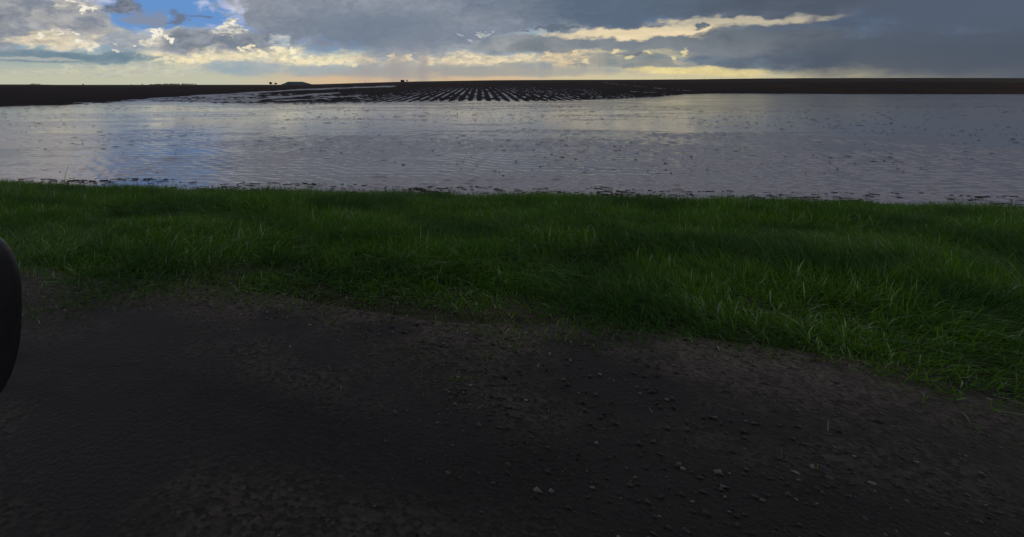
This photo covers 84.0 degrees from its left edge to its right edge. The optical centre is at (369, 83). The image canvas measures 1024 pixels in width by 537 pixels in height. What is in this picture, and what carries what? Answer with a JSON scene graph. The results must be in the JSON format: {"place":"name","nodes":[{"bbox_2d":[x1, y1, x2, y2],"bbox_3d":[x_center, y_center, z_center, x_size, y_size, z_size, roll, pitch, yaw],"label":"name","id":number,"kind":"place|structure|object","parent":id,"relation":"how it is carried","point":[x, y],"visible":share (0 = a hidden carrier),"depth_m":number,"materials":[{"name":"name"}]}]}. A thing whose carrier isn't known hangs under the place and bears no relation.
{"place":"outdoors","nodes":[
{"label":"outdoors","id":0,"kind":"place"},
{"bbox_2d":[0,238,21,392],"bbox_3d":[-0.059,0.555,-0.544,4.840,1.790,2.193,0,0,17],"label":"tire","id":1,"kind":"object","parent":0,"point":[10,305],"visible":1,"depth_m":0.68,"materials":[{"name":"black rubber"}]},
{"bbox_2d":[281,82,308,84],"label":"hill","id":2,"kind":"structure","parent":0,"point":[291,83],"depth_m":5116.00,"materials":[{"name":"grey plant"}]},
{"bbox_2d":[0,257,1023,536],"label":"road","id":3,"kind":"structure","parent":0,"point":[114,424],"depth_m":2.25,"materials":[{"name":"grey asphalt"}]},
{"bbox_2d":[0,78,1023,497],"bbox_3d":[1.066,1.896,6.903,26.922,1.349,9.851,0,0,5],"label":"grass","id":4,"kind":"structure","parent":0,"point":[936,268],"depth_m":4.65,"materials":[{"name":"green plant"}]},
{"bbox_2d":[0,93,1023,207],"bbox_3d":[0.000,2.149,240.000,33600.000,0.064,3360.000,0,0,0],"label":"water","id":5,"kind":"structure","parent":0,"point":[993,170],"depth_m":19.14,"materials":[{"name":"grey liquid"}]},
{"bbox_2d":[2,105,1023,204],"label":"floating straw","id":6,"kind":"object","parent":5,"relation":"on","point":[415,188],"visible":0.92,"depth_m":11.96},
{"bbox_2d":[0,82,1023,106],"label":"field","id":7,"kind":"structure","parent":0,"point":[17,96],"depth_m":125.74,"materials":[{"name":"black soil"}]},
{"bbox_2d":[0,0,1023,84],"label":"sky","id":8,"kind":"structure","parent":0,"point":[43,42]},
{"bbox_2d":[67,182,1014,205],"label":"shore weeds","id":9,"kind":"object","parent":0,"point":[603,193],"visible":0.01,"depth_m":10.45,"materials":[{"name":"green plant"}]}
]}

